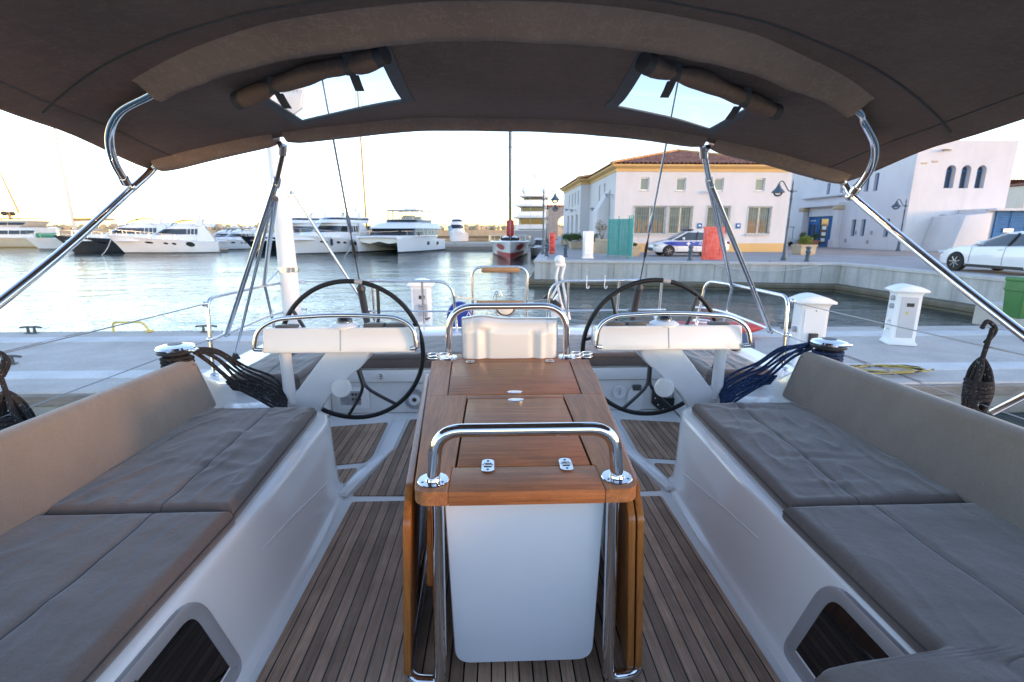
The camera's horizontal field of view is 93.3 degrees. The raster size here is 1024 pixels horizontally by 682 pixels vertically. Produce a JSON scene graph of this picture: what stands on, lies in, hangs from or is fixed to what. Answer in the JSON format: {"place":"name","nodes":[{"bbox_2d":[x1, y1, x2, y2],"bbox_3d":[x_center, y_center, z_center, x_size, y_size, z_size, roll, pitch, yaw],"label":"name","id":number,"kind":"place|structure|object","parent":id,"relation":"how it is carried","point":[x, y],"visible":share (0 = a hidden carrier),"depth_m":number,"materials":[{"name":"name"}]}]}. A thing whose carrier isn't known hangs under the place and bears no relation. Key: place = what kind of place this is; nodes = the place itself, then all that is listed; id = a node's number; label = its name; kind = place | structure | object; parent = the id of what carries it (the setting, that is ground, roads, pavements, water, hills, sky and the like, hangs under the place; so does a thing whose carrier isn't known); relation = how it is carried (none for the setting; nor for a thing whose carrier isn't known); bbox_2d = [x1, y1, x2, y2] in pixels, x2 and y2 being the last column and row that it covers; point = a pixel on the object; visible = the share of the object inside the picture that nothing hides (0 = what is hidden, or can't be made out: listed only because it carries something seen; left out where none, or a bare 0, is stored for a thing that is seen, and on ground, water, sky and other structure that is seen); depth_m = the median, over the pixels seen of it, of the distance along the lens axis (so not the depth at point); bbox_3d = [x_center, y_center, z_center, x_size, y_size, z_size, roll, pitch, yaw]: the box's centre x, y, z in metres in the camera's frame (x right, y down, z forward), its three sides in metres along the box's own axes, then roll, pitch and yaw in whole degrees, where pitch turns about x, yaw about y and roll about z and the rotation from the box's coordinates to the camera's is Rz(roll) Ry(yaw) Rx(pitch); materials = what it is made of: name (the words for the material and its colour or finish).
{"place":"outdoors","nodes":[
{"label":"outdoors","id":0,"kind":"place"},
{"bbox_2d":[0,240,1023,426],"bbox_3d":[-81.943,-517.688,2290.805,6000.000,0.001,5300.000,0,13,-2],"label":"water","id":1,"kind":"structure","parent":0,"point":[71,291],"depth_m":21.47,"materials":[{"name":"teal liquid"}]},
{"bbox_2d":[0,172,59,246],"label":"superyacht","id":2,"kind":"object","parent":1,"relation":"on","point":[13,233],"visible":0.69,"depth_m":82.55,"materials":[{"name":"white plastic"}]},
{"bbox_2d":[24,128,130,249],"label":"moored sailboat","id":3,"kind":"object","parent":1,"relation":"on","point":[44,241],"visible":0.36,"depth_m":71.95,"materials":[{"name":"white plastic"}]},
{"bbox_2d":[51,157,109,231],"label":"moored sailboat","id":4,"kind":"object","parent":1,"relation":"on","point":[70,199],"visible":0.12,"depth_m":97.46,"materials":[{"name":"white plastic"}]},
{"bbox_2d":[53,195,175,252],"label":"motor yacht","id":5,"kind":"object","parent":1,"relation":"on","point":[94,243],"visible":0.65,"depth_m":62.69,"materials":[{"name":"white plastic"}]},
{"bbox_2d":[106,215,227,253],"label":"motor yacht","id":6,"kind":"object","parent":1,"relation":"on","point":[197,236],"visible":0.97,"depth_m":59.86,"materials":[{"name":"white plastic"}]},
{"bbox_2d":[213,225,239,238],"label":"motor boat","id":7,"kind":"object","parent":1,"relation":"on","point":[226,232],"visible":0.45,"depth_m":76.09,"materials":[{"name":"white plastic"}]},
{"bbox_2d":[215,225,256,249],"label":"motor boat","id":8,"kind":"object","parent":1,"relation":"on","point":[233,240],"visible":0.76,"depth_m":72.60,"materials":[{"name":"white plastic"}]},
{"bbox_2d":[240,208,326,252],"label":"motor yacht","id":9,"kind":"object","parent":1,"relation":"on","point":[304,223],"visible":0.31,"depth_m":64.59,"materials":[{"name":"white plastic"}]},
{"bbox_2d":[45,222,562,239],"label":"breakwater","id":10,"kind":"object","parent":1,"relation":"in","point":[478,232],"visible":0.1,"depth_m":150.89,"materials":[{"name":"stone"}]},
{"bbox_2d":[293,193,368,254],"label":"motor yacht","id":11,"kind":"object","parent":1,"relation":"on","point":[334,232],"visible":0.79,"depth_m":59.38,"materials":[{"name":"white plastic"}]},
{"bbox_2d":[348,91,385,242],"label":"moored sailboat","id":12,"kind":"object","parent":1,"relation":"on","point":[363,180],"visible":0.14,"depth_m":64.04,"materials":[{"name":"white plastic"}]},
{"bbox_2d":[356,206,444,253],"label":"catamaran","id":13,"kind":"object","parent":1,"relation":"on","point":[406,234],"visible":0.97,"depth_m":61.36,"materials":[{"name":"white plastic"}]},
{"bbox_2d":[448,207,468,241],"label":"boat","id":14,"kind":"object","parent":1,"relation":"on","point":[456,232],"visible":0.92,"depth_m":76.34,"materials":[{"name":"white plastic"}]},
{"bbox_2d":[445,242,491,249],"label":"concrete pier","id":15,"kind":"structure","parent":1,"relation":"in","point":[468,245],"depth_m":70.99,"materials":[{"name":"grey concrete"}]},
{"bbox_2d":[95,324,915,681],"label":"sailing yacht","id":16,"kind":"object","parent":1,"relation":"on","point":[295,574],"visible":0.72,"depth_m":1.98,"materials":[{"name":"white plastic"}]},
{"bbox_2d":[0,512,234,681],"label":"seat cushion","id":17,"kind":"object","parent":16,"relation":"on","point":[84,598],"visible":0.94,"depth_m":1.46,"materials":[{"name":"beige fabric"}]},
{"bbox_2d":[0,360,215,535],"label":"backrest cushion","id":18,"kind":"object","parent":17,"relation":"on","point":[49,460],"visible":0.98,"depth_m":2.06,"materials":[{"name":"beige fabric"}]},
{"bbox_2d":[154,342,198,365],"bbox_3d":[-1.944,0.117,2.830,0.225,0.208,0.200,0,13,-2],"label":"winch","id":19,"kind":"object","parent":16,"relation":"on","point":[173,350],"visible":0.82,"depth_m":2.76,"materials":[{"name":"silver metal"}]},
{"bbox_2d":[159,347,287,407],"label":"rope tails","id":20,"kind":"object","parent":19,"relation":"hanging from","point":[278,397],"visible":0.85,"depth_m":3.04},
{"bbox_2d":[44,407,316,519],"bbox_3d":[-1.468,0.538,2.378,0.765,0.088,1.115,0,13,-2],"label":"seat cushion","id":21,"kind":"object","parent":16,"relation":"on","point":[218,459],"visible":0.85,"depth_m":2.15,"materials":[{"name":"beige fabric"}]},
{"bbox_2d":[202,280,306,375],"bbox_3d":[-2.207,-0.174,4.160,0.225,0.579,1.400,1,13,6],"label":"stern rail","id":22,"kind":"object","parent":16,"relation":"on","point":[206,305],"visible":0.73,"depth_m":3.71,"materials":[{"name":"silver metal"}]},
{"bbox_2d":[4,304,203,352],"bbox_3d":[-2.137,0.255,1.023,0.006,0.077,5.030,0,13,-2],"label":"guard wire","id":23,"kind":"object","parent":22,"relation":"attached to","point":[97,330],"visible":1,"depth_m":2.52,"materials":[{"name":"metal"}]},
{"bbox_2d":[0,351,35,429],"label":"rope coil","id":24,"kind":"object","parent":23,"relation":"hanging from","point":[18,407],"visible":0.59,"depth_m":2.07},
{"bbox_2d":[0,340,207,418],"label":"guard wire","id":25,"kind":"object","parent":22,"relation":"attached to","point":[90,384],"visible":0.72,"depth_m":2.48,"materials":[{"name":"metal"}]},
{"bbox_2d":[230,353,324,389],"bbox_3d":[-1.762,0.144,4.013,0.505,0.132,1.295,0,13,-2],"label":"stern cushion","id":26,"kind":"object","parent":16,"relation":"on","point":[304,364],"visible":0.23,"depth_m":3.60,"materials":[{"name":"beige fabric"}]},
{"bbox_2d":[266,87,373,326],"bbox_3d":[-1.827,-1.327,4.534,1.030,2.660,0.269,-6,14,-24],"label":"stern pole","id":27,"kind":"object","parent":16,"relation":"on","point":[288,270],"visible":0.59,"depth_m":4.47,"materials":[{"name":"white metal"}]},
{"bbox_2d":[252,313,419,410],"bbox_3d":[-1.097,0.175,3.213,1.019,0.783,0.399,0,13,-2],"label":"helm console","id":28,"kind":"object","parent":16,"relation":"attached to","point":[346,344],"visible":0.91,"depth_m":3.02,"materials":[{"name":"grey plastic"}]},
{"bbox_2d":[322,80,369,323],"bbox_3d":[-1.127,-3.278,1.718,0.090,7.577,4.906,-2,13,-8],"label":"backstay","id":29,"kind":"object","parent":16,"relation":"on","point":[360,289],"visible":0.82,"depth_m":4.18,"materials":[{"name":"black metal"}]},
{"bbox_2d":[282,279,424,419],"bbox_3d":[-1.126,0.074,3.409,1.023,1.023,0.069,0,13,-2],"label":"steering wheel","id":30,"kind":"object","parent":16,"relation":"attached to","point":[303,296],"visible":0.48,"depth_m":3.40,"materials":[{"name":"black leather"}]},
{"bbox_2d":[367,279,457,329],"bbox_3d":[-0.981,-0.361,4.823,0.874,0.509,0.055,0,13,-2],"label":"stern rail","id":31,"kind":"object","parent":16,"relation":"on","point":[423,310],"visible":0.91,"depth_m":4.79,"materials":[{"name":"silver metal"}]},
{"bbox_2d":[447,301,471,326],"bbox_3d":[-0.541,-0.276,4.960,0.250,0.260,0.133,0,13,-2],"label":"lifebuoy bag","id":32,"kind":"object","parent":31,"relation":"hanging from","point":[462,314],"visible":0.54,"depth_m":4.91,"materials":[{"name":"blue fabric"}]},
{"bbox_2d":[471,266,528,316],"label":"stern gate","id":33,"kind":"structure","parent":16,"relation":"attached to","point":[500,269],"depth_m":4.92,"materials":[{"name":"silver metal"}]},
{"bbox_2d":[361,335,647,367],"bbox_3d":[-0.077,0.072,4.338,2.855,0.130,0.745,0,13,-2],"label":"stern cushion","id":34,"kind":"object","parent":16,"relation":"on","point":[434,345],"visible":0.19,"depth_m":4.01,"materials":[{"name":"beige fabric"}]},
{"bbox_2d":[0,0,1023,359],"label":"bimini canopy","id":35,"kind":"object","parent":16,"relation":"attached to","point":[842,92],"visible":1,"depth_m":1.60,"materials":[{"name":"brown fabric"}]},
{"bbox_2d":[230,46,414,125],"bbox_3d":[-0.697,-0.942,1.861,0.832,0.145,0.506,5,14,21],"label":"roof window","id":36,"kind":"structure","parent":35,"relation":"in","point":[364,61],"depth_m":1.65,"materials":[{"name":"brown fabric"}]},
{"bbox_2d":[604,51,783,133],"bbox_3d":[0.693,-0.938,1.912,0.832,0.157,0.504,-6,14,-24],"label":"roof window","id":37,"kind":"structure","parent":35,"relation":"in","point":[651,65],"depth_m":1.69,"materials":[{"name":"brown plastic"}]},
{"bbox_2d":[403,303,643,681],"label":"cockpit table","id":38,"kind":"object","parent":16,"relation":"on","point":[521,469],"visible":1,"depth_m":1.61,"materials":[{"name":"brown wood"}]},
{"bbox_2d":[543,255,570,319],"bbox_3d":[0.480,-0.502,5.024,0.227,0.770,0.309,11,17,39],"label":"outboard hoist","id":39,"kind":"object","parent":16,"relation":"attached to","point":[559,260],"visible":0.82,"depth_m":5.00,"materials":[{"name":"white metal"}]},
{"bbox_2d":[546,275,667,317],"bbox_3d":[0.950,-0.393,4.881,1.224,0.546,0.062,0,13,-2],"label":"stern rail","id":40,"kind":"object","parent":16,"relation":"on","point":[586,280],"visible":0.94,"depth_m":4.84,"materials":[{"name":"silver metal"}]},
{"bbox_2d":[580,278,717,415],"bbox_3d":[1.003,0.058,3.482,1.023,1.023,0.069,0,13,-2],"label":"steering wheel","id":41,"kind":"object","parent":16,"relation":"attached to","point":[611,295],"visible":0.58,"depth_m":3.43,"materials":[{"name":"black leather"}]},
{"bbox_2d":[630,82,677,320],"bbox_3d":[1.076,-3.295,1.793,0.090,7.578,4.905,1,13,4],"label":"backstay","id":42,"kind":"object","parent":16,"relation":"on","point":[638,289],"visible":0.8,"depth_m":4.27,"materials":[{"name":"black metal"}]},
{"bbox_2d":[591,311,752,407],"bbox_3d":[1.018,0.158,3.285,1.019,0.783,0.399,0,13,-2],"label":"helm console","id":43,"kind":"object","parent":16,"relation":"attached to","point":[661,341],"visible":0.96,"depth_m":3.10,"materials":[{"name":"grey plastic"}]},
{"bbox_2d":[682,350,771,384],"bbox_3d":[1.626,0.120,4.128,0.505,0.128,1.295,0,13,-2],"label":"stern cushion","id":44,"kind":"object","parent":16,"relation":"on","point":[702,361],"visible":0.23,"depth_m":3.69,"materials":[{"name":"beige fabric"}]},
{"bbox_2d":[695,280,795,370],"bbox_3d":[2.057,-0.204,4.313,0.205,0.569,1.416,-2,13,-9],"label":"stern rail","id":45,"kind":"object","parent":16,"relation":"on","point":[785,334],"visible":0.89,"depth_m":4.04,"materials":[{"name":"silver metal"}]},
{"bbox_2d":[789,336,1023,418],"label":"guard wire","id":46,"kind":"object","parent":45,"relation":"attached to","point":[920,382],"visible":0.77,"depth_m":2.54,"materials":[{"name":"metal"}]},
{"bbox_2d":[794,302,1023,355],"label":"guard wire","id":47,"kind":"object","parent":45,"relation":"attached to","point":[917,330],"visible":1,"depth_m":2.53,"materials":[{"name":"metal"}]},
{"bbox_2d":[961,319,997,413],"bbox_3d":[2.169,0.147,2.236,0.115,0.499,0.108,0,13,-2],"label":"rope coil","id":48,"kind":"object","parent":47,"relation":"hanging from","point":[978,383],"visible":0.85,"depth_m":2.21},
{"bbox_2d":[719,341,844,402],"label":"rope tails","id":49,"kind":"object","parent":16,"relation":"on","point":[744,387],"visible":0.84,"depth_m":3.15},
{"bbox_2d":[692,402,965,510],"bbox_3d":[1.452,0.522,2.449,0.765,0.089,1.135,0,13,-2],"label":"seat cushion","id":50,"kind":"object","parent":16,"relation":"on","point":[788,454],"visible":0.82,"depth_m":2.21,"materials":[{"name":"beige fabric"}]},
{"bbox_2d":[810,337,852,359],"bbox_3d":[1.944,0.087,2.962,0.225,0.208,0.200,0,13,-2],"label":"winch","id":51,"kind":"object","parent":16,"relation":"on","point":[826,344],"visible":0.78,"depth_m":2.89,"materials":[{"name":"silver metal"}]},
{"bbox_2d":[782,503,1023,681],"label":"seat cushion","id":52,"kind":"object","parent":16,"relation":"on","point":[938,589],"visible":0.94,"depth_m":1.46,"materials":[{"name":"beige fabric"}]},
{"bbox_2d":[782,352,1023,529],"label":"backrest cushion","id":53,"kind":"object","parent":52,"relation":"on","point":[968,455],"visible":1,"depth_m":2.12,"materials":[{"name":"beige fabric"}]},
{"bbox_2d":[989,392,1023,414],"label":"grab handle","id":54,"kind":"object","parent":16,"relation":"attached to","point":[1007,404],"visible":1,"depth_m":1.89,"materials":[{"name":"silver metal"}]},
{"bbox_2d":[489,132,530,260],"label":"racing yacht","id":55,"kind":"object","parent":1,"relation":"on","point":[510,246],"visible":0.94,"depth_m":49.58,"materials":[{"name":"red plastic"}]},
{"bbox_2d":[0,325,1023,415],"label":"pontoon","id":56,"kind":"object","parent":1,"relation":"on","point":[40,373],"visible":0.23,"depth_m":8.74,"materials":[{"name":"concrete"}]},
{"bbox_2d":[19,326,41,332],"bbox_3d":[-10.636,-0.255,10.694,0.483,0.158,0.090,0,13,-2],"label":"mooring cleat","id":57,"kind":"object","parent":56,"relation":"on","point":[28,329],"visible":1,"depth_m":10.67,"materials":[{"name":"grey metal"}]},
{"bbox_2d":[112,321,153,331],"bbox_3d":[-8.498,-0.323,10.807,0.862,0.242,0.100,0,13,-2],"label":"ladder handle","id":58,"kind":"object","parent":56,"relation":"on","point":[144,324],"visible":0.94,"depth_m":10.78,"materials":[{"name":"yellow metal"}]},
{"bbox_2d":[407,278,434,325],"bbox_3d":[-1.989,-0.774,10.676,0.576,1.180,0.567,-1,13,-6],"label":"dock pedestal","id":59,"kind":"object","parent":56,"relation":"on","point":[416,301],"visible":0.49,"depth_m":10.51,"materials":[{"name":"white plastic"}]},
{"bbox_2d":[654,316,754,348],"bbox_3d":[2.410,-0.041,8.312,3.447,0.756,2.470,0,13,-2],"label":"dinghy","id":60,"kind":"object","parent":56,"relation":"on","point":[744,337],"visible":0.02,"depth_m":7.99,"materials":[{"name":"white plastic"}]},
{"bbox_2d":[785,293,837,365],"bbox_3d":[4.985,-0.198,8.140,0.580,1.180,0.493,3,13,12],"label":"dock pedestal","id":61,"kind":"object","parent":56,"relation":"on","point":[808,324],"visible":0.79,"depth_m":7.95,"materials":[{"name":"white plastic"}]},
{"bbox_2d":[853,364,932,373],"bbox_3d":[5.957,0.443,7.771,1.462,0.078,0.615,0,13,-2],"label":"rope coil","id":62,"kind":"object","parent":56,"relation":"on","point":[902,367],"visible":0.66,"depth_m":7.73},
{"bbox_2d":[879,283,930,345],"bbox_3d":[7.758,-0.533,9.612,0.588,1.180,0.493,4,13,18],"label":"dock pedestal","id":63,"kind":"object","parent":56,"relation":"on","point":[904,305],"visible":1,"depth_m":9.48,"materials":[{"name":"white plastic"}]},
{"bbox_2d":[1002,276,1023,318],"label":"litter bin","id":64,"kind":"object","parent":56,"relation":"on","point":[1013,302],"visible":0.91,"depth_m":10.20,"materials":[{"name":"green plastic"}]},
{"bbox_2d":[513,169,548,244],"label":"yacht","id":65,"kind":"object","parent":1,"relation":"on","point":[530,223],"visible":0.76,"depth_m":99.70,"materials":[{"name":"white plastic"}]},
{"bbox_2d":[514,230,545,243],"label":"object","id":66,"kind":"structure","parent":65,"relation":"in","point":[534,234],"depth_m":96.88,"materials":[{"name":"white plastic"}]},
{"bbox_2d":[521,218,542,223],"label":"window","id":67,"kind":"structure","parent":65,"relation":"in","point":[523,220],"depth_m":99.95,"materials":[{"name":"yellow glass"}]},
{"bbox_2d":[530,238,544,256],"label":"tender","id":68,"kind":"object","parent":1,"relation":"on","point":[535,250],"visible":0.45,"depth_m":51.81,"materials":[{"name":"grey plastic"}]},
{"bbox_2d":[0,67,1023,229],"label":"sky","id":69,"kind":"structure","parent":0,"point":[439,172],"materials":[{"name":"white"}]},
{"bbox_2d":[648,319,764,332],"bbox_3d":[4.220,-0.266,10.300,2.600,0.364,0.698,0,13,-2],"label":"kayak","id":70,"kind":"object","parent":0,"point":[753,327],"visible":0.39,"depth_m":10.17,"materials":[{"name":"red plastic"}]},
{"bbox_2d":[529,247,1005,315],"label":"quay wall","id":71,"kind":"structure","parent":0,"point":[867,280],"depth_m":22.48,"materials":[{"name":"concrete"}]},
{"bbox_2d":[540,190,559,253],"bbox_3d":[2.326,-7.331,29.967,1.250,3.900,0.620,1,13,6],"label":"street lamp","id":72,"kind":"object","parent":71,"relation":"on","point":[554,198],"visible":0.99,"depth_m":29.84,"materials":[{"name":"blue metal"}]},
{"bbox_2d":[972,301,1023,325],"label":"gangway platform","id":73,"kind":"structure","parent":71,"relation":"attached to","point":[980,315],"depth_m":12.51,"materials":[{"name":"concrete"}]},
{"bbox_2d":[546,236,1023,276],"bbox_3d":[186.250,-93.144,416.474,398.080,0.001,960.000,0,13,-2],"label":"quay","id":74,"kind":"structure","parent":0,"point":[915,262],"depth_m":26.10,"materials":[{"name":"grey concrete"}]},
{"bbox_2d":[549,233,555,253],"bbox_3d":[2.582,-6.307,31.180,0.420,1.325,0.615,0,13,-2],"label":"safety cabinet","id":75,"kind":"object","parent":74,"relation":"on","point":[551,243],"visible":1,"depth_m":30.94,"materials":[{"name":"red metal"}]},
{"bbox_2d":[547,205,563,239],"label":"stone archway","id":76,"kind":"object","parent":74,"relation":"on","point":[555,216],"visible":0.32,"depth_m":79.80,"materials":[{"name":"paint"}]},
{"bbox_2d":[568,232,582,248],"bbox_3d":[5.210,-8.214,39.570,1.278,1.367,1.113,0,13,-2],"label":"planter","id":77,"kind":"object","parent":74,"relation":"on","point":[576,244],"visible":0.99,"depth_m":39.28,"materials":[{"name":"concrete"}]},
{"bbox_2d":[581,231,593,258],"bbox_3d":[4.112,-5.204,26.154,0.600,1.440,0.485,0,13,-2],"label":"service kiosk","id":78,"kind":"object","parent":74,"relation":"on","point":[588,242],"visible":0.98,"depth_m":25.95,"materials":[{"name":"white plastic"}]},
{"bbox_2d":[585,234,592,254],"bbox_3d":[4.120,-5.185,25.936,0.420,1.100,0.030,0,13,-2],"label":"door","id":79,"kind":"structure","parent":78,"relation":"in","point":[588,237],"depth_m":25.92,"materials":[{"name":"white ceramic"}]},
{"bbox_2d":[595,220,607,253],"bbox_3d":[5.779,-6.835,31.688,1.011,2.170,0.983,0,13,-2],"label":"planter","id":80,"kind":"object","parent":74,"relation":"on","point":[601,246],"visible":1,"depth_m":31.53,"materials":[{"name":"concrete"}]},
{"bbox_2d":[607,215,634,258],"bbox_3d":[6.151,-5.732,26.582,0.743,2.280,2.302,-6,14,-26],"label":"privacy screen","id":81,"kind":"object","parent":74,"relation":"on","point":[617,245],"visible":0.98,"depth_m":26.88,"materials":[{"name":"teal fabric"}]},
{"bbox_2d":[559,137,792,251],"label":"harbour office","id":82,"kind":"structure","parent":74,"relation":"on","point":[755,209],"depth_m":33.75,"materials":[{"name":"white paint"}]},
{"bbox_2d":[639,178,649,190],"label":"window","id":83,"kind":"structure","parent":82,"relation":"in","point":[644,183],"depth_m":33.31,"materials":[{"name":"grey glass"}]},
{"bbox_2d":[634,205,666,235],"bbox_3d":[9.613,-8.402,33.741,2.440,2.045,0.335,0,13,-2],"label":"window","id":84,"kind":"structure","parent":82,"relation":"in","point":[642,214],"depth_m":33.81,"materials":[{"name":"grey glass"}]},
{"bbox_2d":[667,205,693,235],"bbox_3d":[11.761,-8.418,33.814,1.840,2.045,0.335,0,13,-2],"label":"window","id":85,"kind":"structure","parent":82,"relation":"in","point":[679,216],"depth_m":33.86,"materials":[{"name":"grey glass"}]},
{"bbox_2d":[675,178,685,191],"bbox_3d":[11.635,-10.764,33.328,0.750,0.895,0.235,0,13,-2],"label":"window","id":86,"kind":"structure","parent":82,"relation":"in","point":[680,186],"depth_m":33.40,"materials":[{"name":"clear glass"}]},
{"bbox_2d":[706,205,730,235],"bbox_3d":[14.435,-8.439,33.905,1.790,2.045,0.335,0,13,-2],"label":"window","id":87,"kind":"structure","parent":82,"relation":"in","point":[710,216],"depth_m":33.91,"materials":[{"name":"grey glass"}]},
{"bbox_2d":[714,178,723,191],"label":"window","id":88,"kind":"structure","parent":82,"relation":"in","point":[718,184],"depth_m":33.49,"materials":[{"name":"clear glass"}]},
{"bbox_2d":[745,206,772,235],"bbox_3d":[17.368,-8.452,34.008,1.820,2.025,0.335,0,13,-2],"label":"window","id":89,"kind":"structure","parent":82,"relation":"in","point":[758,217],"depth_m":34.08,"materials":[{"name":"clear glass"}]},
{"bbox_2d":[754,178,764,191],"bbox_3d":[17.181,-10.807,33.517,0.750,0.895,0.235,0,13,-2],"label":"window","id":90,"kind":"structure","parent":82,"relation":"in","point":[759,187],"depth_m":33.59,"materials":[{"name":"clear glass"}]},
{"bbox_2d":[648,229,729,256],"bbox_3d":[10.389,-5.846,28.710,4.470,1.560,2.140,0,13,-1],"label":"police car","id":91,"kind":"object","parent":74,"relation":"on","point":[682,241],"visible":0.52,"depth_m":27.95,"materials":[{"name":"white paint"}]},
{"bbox_2d":[701,227,724,259],"bbox_3d":[10.134,-4.922,24.351,1.120,1.630,0.145,0,13,-2],"label":"notice board","id":92,"kind":"object","parent":74,"relation":"on","point":[711,248],"visible":0.86,"depth_m":24.32,"materials":[{"name":"red plastic"}]},
{"bbox_2d":[771,180,794,259],"bbox_3d":[13.378,-5.988,24.053,1.250,3.900,0.620,0,13,-2],"label":"street lamp","id":93,"kind":"object","parent":74,"relation":"on","point":[778,189],"visible":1,"depth_m":23.92,"materials":[{"name":"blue metal"}]},
{"bbox_2d":[791,235,817,254],"bbox_3d":[18.305,-6.033,30.266,1.060,1.234,1.074,0,13,-2],"label":"planter","id":94,"kind":"object","parent":74,"relation":"on","point":[798,249],"visible":1,"depth_m":29.99,"materials":[{"name":"concrete"}]},
{"bbox_2d":[938,231,1023,270],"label":"parked car","id":95,"kind":"object","parent":74,"relation":"on","point":[1003,251],"visible":1,"depth_m":16.73,"materials":[{"name":"white paint"}]},
{"bbox_2d":[1005,179,1023,207],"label":"beige house","id":96,"kind":"structure","parent":74,"relation":"on","point":[1015,197],"depth_m":61.11,"materials":[{"name":"beige paint"}]},
{"bbox_2d":[787,245,940,256],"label":"paved square","id":97,"kind":"structure","parent":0,"point":[839,251],"depth_m":33.29,"materials":[{"name":"stone"}]},
{"bbox_2d":[891,199,907,250],"bbox_3d":[28.039,-8.441,35.205,1.250,3.744,0.620,0,13,-2],"label":"street lamp","id":98,"kind":"object","parent":97,"relation":"on","point":[897,204],"visible":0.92,"depth_m":34.97,"materials":[{"name":"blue metal"}]},
{"bbox_2d":[921,208,1023,250],"bbox_3d":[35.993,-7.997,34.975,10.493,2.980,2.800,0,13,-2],"label":"van","id":99,"kind":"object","parent":97,"relation":"on","point":[969,227],"visible":0.56,"depth_m":33.93,"materials":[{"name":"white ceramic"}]},
{"bbox_2d":[785,140,1018,250],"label":"waterfront building","id":100,"kind":"structure","parent":0,"point":[952,178],"depth_m":36.03,"materials":[{"name":"white paint"}]},
{"bbox_2d":[943,166,951,187],"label":"window","id":101,"kind":"structure","parent":100,"relation":"in","point":[949,170],"depth_m":35.74,"materials":[{"name":"blue glass"}]},
{"bbox_2d":[958,166,966,187],"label":"window","id":102,"kind":"structure","parent":100,"relation":"in","point":[964,170],"depth_m":35.78,"materials":[{"name":"blue glass"}]},
{"bbox_2d":[974,166,981,187],"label":"window","id":103,"kind":"structure","parent":100,"relation":"in","point":[979,172],"depth_m":35.82,"materials":[{"name":"blue glass"}]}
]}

